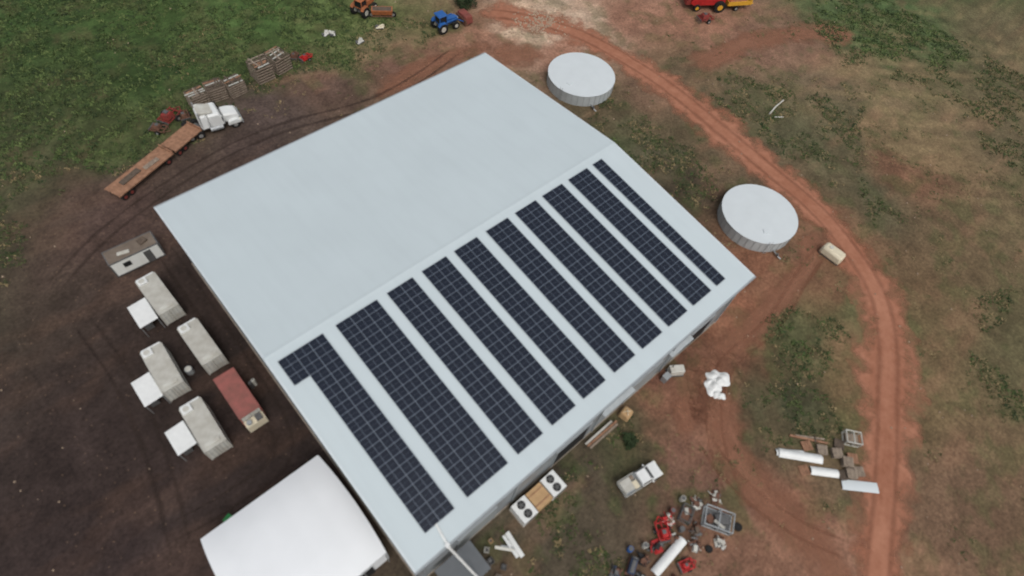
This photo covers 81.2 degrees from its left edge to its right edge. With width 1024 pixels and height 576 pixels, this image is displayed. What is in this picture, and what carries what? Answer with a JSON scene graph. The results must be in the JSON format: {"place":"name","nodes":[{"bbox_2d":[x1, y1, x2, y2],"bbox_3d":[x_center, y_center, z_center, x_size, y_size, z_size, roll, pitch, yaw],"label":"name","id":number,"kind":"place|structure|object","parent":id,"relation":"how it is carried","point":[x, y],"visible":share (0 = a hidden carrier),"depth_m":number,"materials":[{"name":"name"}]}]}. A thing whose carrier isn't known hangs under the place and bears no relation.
{"place":"outdoors","nodes":[
{"label":"outdoors","id":0,"kind":"place"},
{"bbox_2d":[0,0,1023,575],"bbox_3d":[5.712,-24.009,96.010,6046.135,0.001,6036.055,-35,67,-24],"label":"ground","id":1,"kind":"structure","parent":0,"point":[124,484],"depth_m":80.23,"materials":[{"name":"soil"}]},
{"bbox_2d":[101,231,165,277],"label":"site office","id":2,"kind":"structure","parent":1,"relation":"on","point":[128,256],"depth_m":75.48,"materials":[{"name":"metal"}]},
{"bbox_2d":[143,249,155,261],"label":"side door","id":3,"kind":"structure","parent":2,"relation":"in","point":[148,254],"depth_m":76.43,"materials":[{"name":"metal"}]},
{"bbox_2d":[104,144,173,199],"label":"flatbed trailer","id":4,"kind":"object","parent":1,"relation":"on","point":[123,185],"visible":1,"depth_m":83.50,"materials":[{"name":"wood"}]},
{"bbox_2d":[127,298,165,336],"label":"awning","id":5,"kind":"object","parent":1,"relation":"on","point":[142,312],"visible":1,"depth_m":71.04,"materials":[{"name":"white paint"}]},
{"bbox_2d":[131,372,170,413],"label":"awning","id":6,"kind":"object","parent":1,"relation":"on","point":[146,389],"visible":0.96,"depth_m":66.12,"materials":[{"name":"white paint"}]},
{"bbox_2d":[148,123,170,134],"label":"farm implement","id":7,"kind":"object","parent":1,"relation":"on","point":[155,127],"visible":1,"depth_m":88.96,"materials":[{"name":"metal"}]},
{"bbox_2d":[135,272,185,325],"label":"shipping container","id":8,"kind":"object","parent":1,"relation":"on","point":[165,305],"visible":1,"depth_m":72.28,"materials":[{"name":"metal"}]},
{"bbox_2d":[161,306,183,324],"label":"container door","id":9,"kind":"structure","parent":8,"relation":"in","point":[175,313],"depth_m":72.31,"materials":[{"name":"white paint"}]},
{"bbox_2d":[140,342,191,401],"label":"shipping container","id":10,"kind":"object","parent":1,"relation":"on","point":[165,372],"visible":1,"depth_m":67.43,"materials":[{"name":"metal"}]},
{"bbox_2d":[164,382,189,400],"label":"container door","id":11,"kind":"structure","parent":10,"relation":"in","point":[175,392],"depth_m":67.26,"materials":[{"name":"white paint"}]},
{"bbox_2d":[156,106,181,126],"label":"farm implement","id":12,"kind":"object","parent":1,"relation":"on","point":[167,114],"visible":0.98,"depth_m":89.96,"materials":[{"name":"red paint"}]},
{"bbox_2d":[160,121,201,155],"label":"flatbed trailer","id":13,"kind":"object","parent":1,"relation":"on","point":[181,138],"visible":0.94,"depth_m":87.65,"materials":[{"name":"wood"}]},
{"bbox_2d":[165,421,200,460],"bbox_3d":[-35.360,16.549,64.552,2.097,2.452,3.200,-35,67,-24],"label":"awning","id":14,"kind":"object","parent":1,"relation":"on","point":[180,437],"visible":0.94,"depth_m":63.62,"materials":[{"name":"white paint"}]},
{"bbox_2d":[177,109,190,121],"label":"farm implement","id":15,"kind":"object","parent":1,"relation":"on","point":[184,115],"visible":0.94,"depth_m":90.88,"materials":[{"name":"metal"}]},
{"bbox_2d":[184,366,194,374],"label":"steel drum","id":16,"kind":"object","parent":1,"relation":"on","point":[188,370],"visible":1,"depth_m":69.34,"materials":[{"name":"white paint"}]},
{"bbox_2d":[183,85,210,107],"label":"cattle crate","id":17,"kind":"object","parent":1,"relation":"on","point":[199,96],"visible":0.81,"depth_m":91.54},
{"bbox_2d":[177,318,228,374],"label":"shipping container","id":18,"kind":"object","parent":1,"relation":"on","point":[203,347],"visible":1,"depth_m":69.41,"materials":[{"name":"metal"}]},
{"bbox_2d":[204,355,226,372],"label":"container door","id":19,"kind":"structure","parent":18,"relation":"in","point":[218,362],"depth_m":69.39,"materials":[{"name":"white paint"}]},
{"bbox_2d":[179,396,233,459],"bbox_3d":[-33.538,15.173,65.335,2.440,2.920,6.474,-34,67,-24],"label":"shipping container","id":20,"kind":"object","parent":1,"relation":"on","point":[206,429],"visible":1,"depth_m":64.40,"materials":[{"name":"metal"}]},
{"bbox_2d":[206,441,230,458],"bbox_3d":[-31.505,17.412,64.308,2.080,2.300,0.094,-34,67,-24],"label":"container door","id":21,"kind":"structure","parent":20,"relation":"in","point":[222,447],"depth_m":64.27,"materials":[{"name":"white paint"}]},
{"bbox_2d":[181,100,243,141],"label":"prime mover","id":22,"kind":"object","parent":1,"relation":"on","point":[212,116],"visible":0.87,"depth_m":89.07,"materials":[{"name":"metal"}]},
{"bbox_2d":[202,77,228,102],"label":"cattle crate","id":23,"kind":"object","parent":1,"relation":"on","point":[215,92],"visible":0.88,"depth_m":93.06,"materials":[{"name":"wood"}]},
{"bbox_2d":[221,73,247,98],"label":"cattle crate","id":24,"kind":"object","parent":1,"relation":"on","point":[236,90],"visible":0.91,"depth_m":94.08,"materials":[{"name":"wood"}]},
{"bbox_2d":[213,367,268,432],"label":"shipping container","id":25,"kind":"object","parent":1,"relation":"on","point":[241,400],"visible":1,"depth_m":66.34,"materials":[{"name":"metal"}]},
{"bbox_2d":[242,408,260,421],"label":"container door","id":26,"kind":"structure","parent":25,"relation":"in","point":[257,410],"depth_m":65.92,"materials":[{"name":"white paint"}]},
{"bbox_2d":[248,378,256,388],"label":"gas bottles","id":27,"kind":"object","parent":1,"relation":"on","point":[252,382],"visible":1,"depth_m":68.97,"materials":[{"name":"metal"}]},
{"bbox_2d":[245,54,275,84],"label":"cattle crate","id":28,"kind":"object","parent":1,"relation":"on","point":[264,74],"visible":1,"depth_m":96.28,"materials":[{"name":"wood"}]},
{"bbox_2d":[262,46,292,74],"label":"cattle crate","id":29,"kind":"object","parent":1,"relation":"on","point":[277,67],"visible":0.91,"depth_m":97.71,"materials":[{"name":"wood"}]},
{"bbox_2d":[200,455,389,575],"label":"fabric shelter","id":30,"kind":"object","parent":1,"relation":"on","point":[308,518],"visible":1,"depth_m":57.35,"materials":[{"name":"fabric"}]},
{"bbox_2d":[362,567,375,575],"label":"doorway","id":31,"kind":"structure","parent":30,"relation":"in","point":[371,571],"depth_m":58.67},
{"bbox_2d":[290,51,299,60],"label":"farm implement","id":32,"kind":"object","parent":1,"relation":"on","point":[294,54],"visible":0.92,"depth_m":100.51,"materials":[{"name":"metal"}]},
{"bbox_2d":[298,52,312,61],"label":"farm implement","id":33,"kind":"object","parent":1,"relation":"on","point":[302,57],"visible":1,"depth_m":100.54,"materials":[{"name":"red paint"}]},
{"bbox_2d":[350,0,377,18],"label":"tractor","id":34,"kind":"object","parent":1,"relation":"on","point":[361,7],"visible":0.93,"depth_m":107.46,"materials":[{"name":"orange paint"}]},
{"bbox_2d":[368,5,395,16],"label":"seed drill","id":35,"kind":"object","parent":1,"relation":"on","point":[381,10],"visible":1,"depth_m":107.97,"materials":[{"name":"orange paint"}]},
{"bbox_2d":[430,8,472,34],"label":"tractor","id":36,"kind":"object","parent":1,"relation":"on","point":[441,20],"visible":1,"depth_m":107.86,"materials":[{"name":"blue paint"}]},
{"bbox_2d":[153,52,755,575],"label":"warehouse","id":37,"kind":"structure","parent":1,"relation":"on","point":[293,246],"depth_m":67.69,"materials":[{"name":"painted sheet metal"},{"name":"solar panel glass"}]},
{"bbox_2d":[278,333,454,532],"bbox_3d":[-13.847,13.459,55.606,4.930,0.084,21.316,-35,73,-24],"label":"solar array","id":38,"kind":"object","parent":37,"relation":"on","point":[393,442],"visible":1,"depth_m":55.87,"materials":[{"name":"glass"}]},
{"bbox_2d":[335,300,507,497],"bbox_3d":[-9.056,10.143,58.205,4.930,0.084,21.316,-35,73,-24],"label":"solar array","id":39,"kind":"object","parent":37,"relation":"on","point":[365,350],"visible":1,"depth_m":57.96,"materials":[{"name":"glass"}]},
{"bbox_2d":[435,524,477,575],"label":"cable conduit","id":40,"kind":"object","parent":37,"relation":"attached to","point":[457,556],"visible":1,"depth_m":52.85,"materials":[{"name":"white paint"}]},
{"bbox_2d":[435,540,490,575],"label":"canopy","id":41,"kind":"object","parent":37,"relation":"attached to","point":[468,553],"visible":1,"depth_m":58.77,"materials":[{"name":"metal"}]},
{"bbox_2d":[387,277,542,453],"bbox_3d":[-5.043,7.364,60.383,3.280,0.084,21.316,-35,73,-24],"label":"solar array","id":42,"kind":"object","parent":37,"relation":"on","point":[411,307],"visible":1,"depth_m":60.15,"materials":[{"name":"glass"}]},
{"bbox_2d":[459,510,494,547],"bbox_3d":[-3.624,24.611,61.144,4.600,5.000,0.060,-35,67,-24],"label":"roller door","id":43,"kind":"structure","parent":37,"relation":"in","point":[490,516],"depth_m":61.26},
{"bbox_2d":[422,256,575,424],"bbox_3d":[-1.657,5.019,62.220,3.280,0.084,21.316,-35,73,-24],"label":"solar array","id":44,"kind":"object","parent":37,"relation":"on","point":[448,273],"visible":1,"depth_m":61.99,"materials":[{"name":"glass"}]},
{"bbox_2d":[454,237,604,398],"bbox_3d":[1.632,2.743,64.004,3.280,0.084,21.316,-35,73,-24],"label":"solar array","id":45,"kind":"object","parent":37,"relation":"on","point":[490,266],"visible":1,"depth_m":63.78,"materials":[{"name":"glass"}]},
{"bbox_2d":[486,218,634,372],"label":"solar array","id":46,"kind":"object","parent":37,"relation":"on","point":[525,260],"visible":1,"depth_m":65.66,"materials":[{"name":"glass"}]},
{"bbox_2d":[553,426,589,464],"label":"roller door","id":47,"kind":"structure","parent":37,"relation":"in","point":[580,437],"depth_m":66.75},
{"bbox_2d":[515,200,661,348],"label":"solar array","id":48,"kind":"object","parent":37,"relation":"on","point":[547,233],"visible":1,"depth_m":67.47,"materials":[{"name":"glass"}]},
{"bbox_2d":[543,184,686,326],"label":"solar array","id":49,"kind":"object","parent":37,"relation":"on","point":[576,213],"visible":1,"depth_m":69.25,"materials":[{"name":"glass"}]},
{"bbox_2d":[568,168,710,305],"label":"solar array","id":50,"kind":"object","parent":37,"relation":"on","point":[602,197],"visible":1,"depth_m":71.00,"materials":[{"name":"glass"}]},
{"bbox_2d":[624,364,659,401],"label":"roller door","id":51,"kind":"structure","parent":37,"relation":"in","point":[643,381],"depth_m":71.56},
{"bbox_2d":[593,159,724,285],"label":"solar array","id":52,"kind":"object","parent":37,"relation":"on","point":[635,199],"visible":1,"depth_m":72.45,"materials":[{"name":"glass"}]},
{"bbox_2d":[683,319,711,348],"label":"roller door","id":53,"kind":"structure","parent":37,"relation":"in","point":[700,331],"depth_m":76.20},
{"bbox_2d":[453,0,477,8],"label":"bush","id":54,"kind":"object","parent":1,"relation":"on","point":[463,3],"visible":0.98,"depth_m":111.83,"materials":[{"name":"green plant"}]},
{"bbox_2d":[0,0,972,425],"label":"grass tufts","id":55,"kind":"object","parent":1,"relation":"on","point":[242,48],"visible":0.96,"depth_m":99.45,"materials":[{"name":"green plant"}]},
{"bbox_2d":[495,545,513,551],"bbox_3d":[-0.787,27.210,62.582,2.000,0.148,0.471,10,57,1],"label":"metal sheet","id":56,"kind":"object","parent":1,"relation":"on","point":[503,547],"visible":1,"depth_m":62.52,"materials":[{"name":"white paint"}]},
{"bbox_2d":[0,0,1021,575],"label":"loose stones","id":57,"kind":"object","parent":1,"relation":"on","point":[550,20],"visible":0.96,"depth_m":111.30,"materials":[{"name":"stone"}]},
{"bbox_2d":[0,0,1023,575],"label":"weed tufts","id":58,"kind":"object","parent":1,"relation":"on","point":[708,180],"visible":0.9,"depth_m":94.17,"materials":[{"name":"green plant"}]},
{"bbox_2d":[502,531,523,557],"bbox_3d":[0.124,27.031,62.706,0.880,0.355,2.900,-29,65,-22],"label":"metal sheet","id":59,"kind":"object","parent":1,"relation":"on","point":[514,544],"visible":1,"depth_m":62.73,"materials":[{"name":"white paint"}]},
{"bbox_2d":[509,495,537,527],"bbox_3d":[1.277,23.884,64.070,2.100,1.700,2.400,-35,67,-24],"label":"condenser unit","id":60,"kind":"object","parent":1,"relation":"on","point":[523,510],"visible":1,"depth_m":63.47,"materials":[{"name":"white paint"}]},
{"bbox_2d":[525,482,552,513],"bbox_3d":[2.863,22.820,64.995,2.100,1.555,2.200,-35,67,-24],"label":"plywood crate","id":61,"kind":"object","parent":1,"relation":"on","point":[538,496],"visible":0.89,"depth_m":64.38,"materials":[{"name":"wood"}]},
{"bbox_2d":[540,470,566,500],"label":"condenser unit","id":62,"kind":"object","parent":1,"relation":"on","point":[553,483],"visible":0.98,"depth_m":65.14,"materials":[{"name":"white paint"}]},
{"bbox_2d":[113,0,1023,575],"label":"dry weeds","id":63,"kind":"object","parent":1,"relation":"on","point":[735,246],"visible":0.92,"depth_m":96.83,"materials":[{"name":"plant"}]},
{"bbox_2d":[547,52,614,111],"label":"water tank","id":64,"kind":"object","parent":1,"relation":"on","point":[579,79],"visible":1,"depth_m":101.50,"materials":[{"name":"metal"}]},
{"bbox_2d":[585,420,617,448],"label":"timber stack","id":65,"kind":"object","parent":1,"relation":"on","point":[613,424],"visible":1,"depth_m":69.88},
{"bbox_2d":[608,562,622,575],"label":"scrap pile","id":66,"kind":"object","parent":1,"relation":"on","point":[615,570],"visible":1,"depth_m":62.00,"materials":[{"name":"metal"}]},
{"bbox_2d":[618,406,632,421],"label":"bulk bag","id":67,"kind":"object","parent":1,"relation":"on","point":[625,413],"visible":1,"depth_m":70.86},
{"bbox_2d":[622,432,639,449],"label":"bush","id":68,"kind":"object","parent":1,"relation":"on","point":[630,439],"visible":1,"depth_m":69.41,"materials":[{"name":"green plant"}]},
{"bbox_2d":[624,556,638,575],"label":"engine block","id":69,"kind":"object","parent":1,"relation":"on","point":[631,566],"depth_m":62.15,"materials":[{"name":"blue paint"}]},
{"bbox_2d":[617,461,662,497],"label":"pickup truck","id":70,"kind":"object","parent":1,"relation":"on","point":[632,483],"visible":1,"depth_m":66.36,"materials":[{"name":"white paint"}]},
{"bbox_2d":[636,551,650,566],"bbox_3d":[13.807,28.451,63.007,1.370,0.650,1.777,-24,63,-19],"label":"scrap pile","id":71,"kind":"object","parent":1,"relation":"on","point":[644,559],"visible":1,"depth_m":62.88,"materials":[{"name":"brown metal"}]},
{"bbox_2d":[646,538,664,554],"bbox_3d":[15.383,27.566,63.708,2.275,0.688,1.459,-13,60,-13],"label":"scrap pile","id":72,"kind":"object","parent":1,"relation":"on","point":[656,546],"visible":1,"depth_m":63.62,"materials":[{"name":"red paint"}]},
{"bbox_2d":[653,516,670,543],"bbox_3d":[16.285,26.067,64.556,1.898,1.112,2.918,-7,59,-10],"label":"farm implement","id":73,"kind":"object","parent":1,"relation":"on","point":[663,532],"visible":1,"depth_m":64.29,"materials":[{"name":"red paint"}]},
{"bbox_2d":[660,371,671,382],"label":"steel cabinet","id":74,"kind":"object","parent":1,"relation":"on","point":[666,376],"visible":1,"depth_m":73.81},
{"bbox_2d":[661,513,674,527],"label":"scrap pile","id":75,"kind":"object","parent":1,"relation":"on","point":[670,520],"visible":1,"depth_m":65.29,"materials":[{"name":"red paint"}]},
{"bbox_2d":[651,536,686,575],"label":"metal pipe","id":76,"kind":"object","parent":1,"relation":"on","point":[668,557],"visible":1,"depth_m":63.11,"materials":[{"name":"metal"}]},
{"bbox_2d":[667,532,678,544],"bbox_3d":[17.307,27.054,64.233,1.502,0.684,2.086,-27,64,-21],"label":"scrap pile","id":77,"kind":"object","parent":1,"relation":"on","point":[673,538],"visible":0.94,"depth_m":64.15,"materials":[{"name":"metal"}]},
{"bbox_2d":[665,365,684,376],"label":"generator","id":78,"kind":"object","parent":1,"relation":"on","point":[676,370],"visible":0.9,"depth_m":74.30,"materials":[{"name":"white paint"}]},
{"bbox_2d":[675,557,696,573],"bbox_3d":[18.524,29.151,62.980,2.246,0.850,1.459,-16,61,-15],"label":"farm implement","id":79,"kind":"object","parent":1,"relation":"on","point":[684,566],"visible":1,"depth_m":62.78,"materials":[{"name":"red paint"}]},
{"bbox_2d":[677,502,695,524],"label":"steel stillage","id":80,"kind":"object","parent":1,"relation":"on","point":[686,514],"visible":1,"depth_m":65.65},
{"bbox_2d":[687,537,702,552],"bbox_3d":[19.587,27.581,64.135,1.534,0.676,1.684,-26,64,-20],"label":"scrap pile","id":81,"kind":"object","parent":1,"relation":"on","point":[694,545],"visible":1,"depth_m":64.14,"materials":[{"name":"metal"}]},
{"bbox_2d":[688,521,704,539],"bbox_3d":[20.125,26.334,64.981,1.409,0.680,2.072,37,61,17],"label":"scrap pile","id":82,"kind":"object","parent":1,"relation":"on","point":[697,529],"visible":1,"depth_m":64.89,"materials":[{"name":"metal"}]},
{"bbox_2d":[690,495,702,509],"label":"scrap pile","id":83,"kind":"object","parent":1,"relation":"on","point":[696,503],"visible":1,"depth_m":66.49,"materials":[{"name":"white paint"}]},
{"bbox_2d":[695,12,714,23],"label":"farm implement","id":84,"kind":"object","parent":1,"relation":"on","point":[704,16],"visible":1,"depth_m":116.32,"materials":[{"name":"red paint"}]},
{"bbox_2d":[683,0,729,12],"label":"combine harvester","id":85,"kind":"object","parent":1,"relation":"on","point":[719,6],"visible":1,"depth_m":117.87,"materials":[{"name":"red paint"}]},
{"bbox_2d":[708,490,721,503],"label":"scrap pile","id":86,"kind":"object","parent":1,"relation":"on","point":[715,496],"visible":1,"depth_m":67.02,"materials":[{"name":"metal"}]},
{"bbox_2d":[701,503,735,535],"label":"steel stillage","id":87,"kind":"object","parent":1,"relation":"on","point":[717,520],"visible":1,"depth_m":65.62,"materials":[{"name":"metal"}]},
{"bbox_2d":[713,534,725,551],"bbox_3d":[22.514,27.485,64.504,1.409,0.660,1.517,18,58,6],"label":"scrap pile","id":88,"kind":"object","parent":1,"relation":"on","point":[719,542],"visible":1,"depth_m":64.48,"materials":[{"name":"metal"}]},
{"bbox_2d":[734,523,741,531],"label":"old tyre","id":89,"kind":"object","parent":1,"relation":"on","point":[738,527],"visible":0.97,"depth_m":65.67,"materials":[{"name":"rubber"}]},
{"bbox_2d":[725,0,752,10],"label":"tipper trailer","id":90,"kind":"object","parent":1,"relation":"on","point":[735,3],"visible":1,"depth_m":118.98,"materials":[{"name":"yellow paint"}]},
{"bbox_2d":[717,184,797,258],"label":"water tank","id":91,"kind":"object","parent":1,"relation":"on","point":[758,218],"visible":1,"depth_m":87.98,"materials":[{"name":"metal"}]},
{"bbox_2d":[778,448,822,463],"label":"metal pipe","id":92,"kind":"object","parent":1,"relation":"on","point":[801,456],"visible":1,"depth_m":70.43,"materials":[{"name":"metal"}]},
{"bbox_2d":[798,464,810,475],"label":"timber pallet","id":93,"kind":"object","parent":1,"relation":"on","point":[804,470],"visible":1,"depth_m":69.92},
{"bbox_2d":[800,440,812,450],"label":"timber pallet","id":94,"kind":"object","parent":1,"relation":"on","point":[805,446],"visible":1,"depth_m":71.46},
{"bbox_2d":[789,434,827,443],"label":"timber beam","id":95,"kind":"structure","parent":1,"relation":"on","point":[810,438],"depth_m":72.02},
{"bbox_2d":[816,444,827,455],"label":"timber pallet","id":96,"kind":"object","parent":1,"relation":"on","point":[821,449],"visible":1,"depth_m":71.20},
{"bbox_2d":[810,466,838,477],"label":"pipe","id":97,"kind":"object","parent":1,"relation":"on","point":[825,472],"visible":1,"depth_m":69.78,"materials":[{"name":"white paint"}]},
{"bbox_2d":[830,448,843,458],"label":"timber pallet","id":98,"kind":"object","parent":1,"relation":"on","point":[836,453],"visible":1,"depth_m":71.02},
{"bbox_2d":[833,438,844,450],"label":"timber pallet","id":99,"kind":"object","parent":1,"relation":"on","point":[838,443],"visible":1,"depth_m":71.89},
{"bbox_2d":[839,470,849,480],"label":"timber pallet","id":100,"kind":"object","parent":1,"relation":"on","point":[841,474],"visible":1,"depth_m":69.81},
{"bbox_2d":[840,456,853,467],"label":"timber pallet","id":101,"kind":"object","parent":1,"relation":"on","point":[846,461],"visible":1,"depth_m":70.40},
{"bbox_2d":[841,429,862,447],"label":"steel stillage","id":102,"kind":"object","parent":1,"relation":"on","point":[851,439],"visible":1,"depth_m":72.09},
{"bbox_2d":[379,24,851,575],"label":"worn track","id":103,"kind":"structure","parent":0,"point":[797,532],"depth_m":77.87,"materials":[{"name":"soil"}]},
{"bbox_2d":[704,370,729,396],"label":"crumpled tarp","id":104,"kind":"object","parent":103,"relation":"on","point":[715,380],"visible":1,"depth_m":74.93,"materials":[{"name":"white paint"}]},
{"bbox_2d":[713,390,725,399],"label":"crumpled tarp","id":105,"kind":"object","parent":103,"relation":"on","point":[717,394],"visible":1,"depth_m":73.97,"materials":[{"name":"white paint"}]},
{"bbox_2d":[480,1,921,575],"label":"dirt road","id":106,"kind":"structure","parent":0,"point":[886,381],"depth_m":82.47,"materials":[{"name":"soil"}]},
{"bbox_2d":[818,242,845,265],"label":"fibreglass pod","id":107,"kind":"object","parent":106,"relation":"on","point":[833,254],"visible":1,"depth_m":86.66,"materials":[{"name":"plastic"}]},
{"bbox_2d":[844,468,858,479],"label":"timber pallet","id":108,"kind":"object","parent":106,"relation":"on","point":[851,473],"visible":1,"depth_m":69.77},
{"bbox_2d":[846,453,858,463],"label":"timber pallet","id":109,"kind":"object","parent":106,"relation":"on","point":[854,457],"visible":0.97,"depth_m":71.00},
{"bbox_2d":[853,466,865,476],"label":"timber pallet","id":110,"kind":"object","parent":106,"relation":"on","point":[859,469],"visible":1,"depth_m":70.30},
{"bbox_2d":[841,480,878,493],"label":"metal sheet","id":111,"kind":"object","parent":106,"relation":"on","point":[861,486],"visible":1,"depth_m":69.40,"materials":[{"name":"metal"}]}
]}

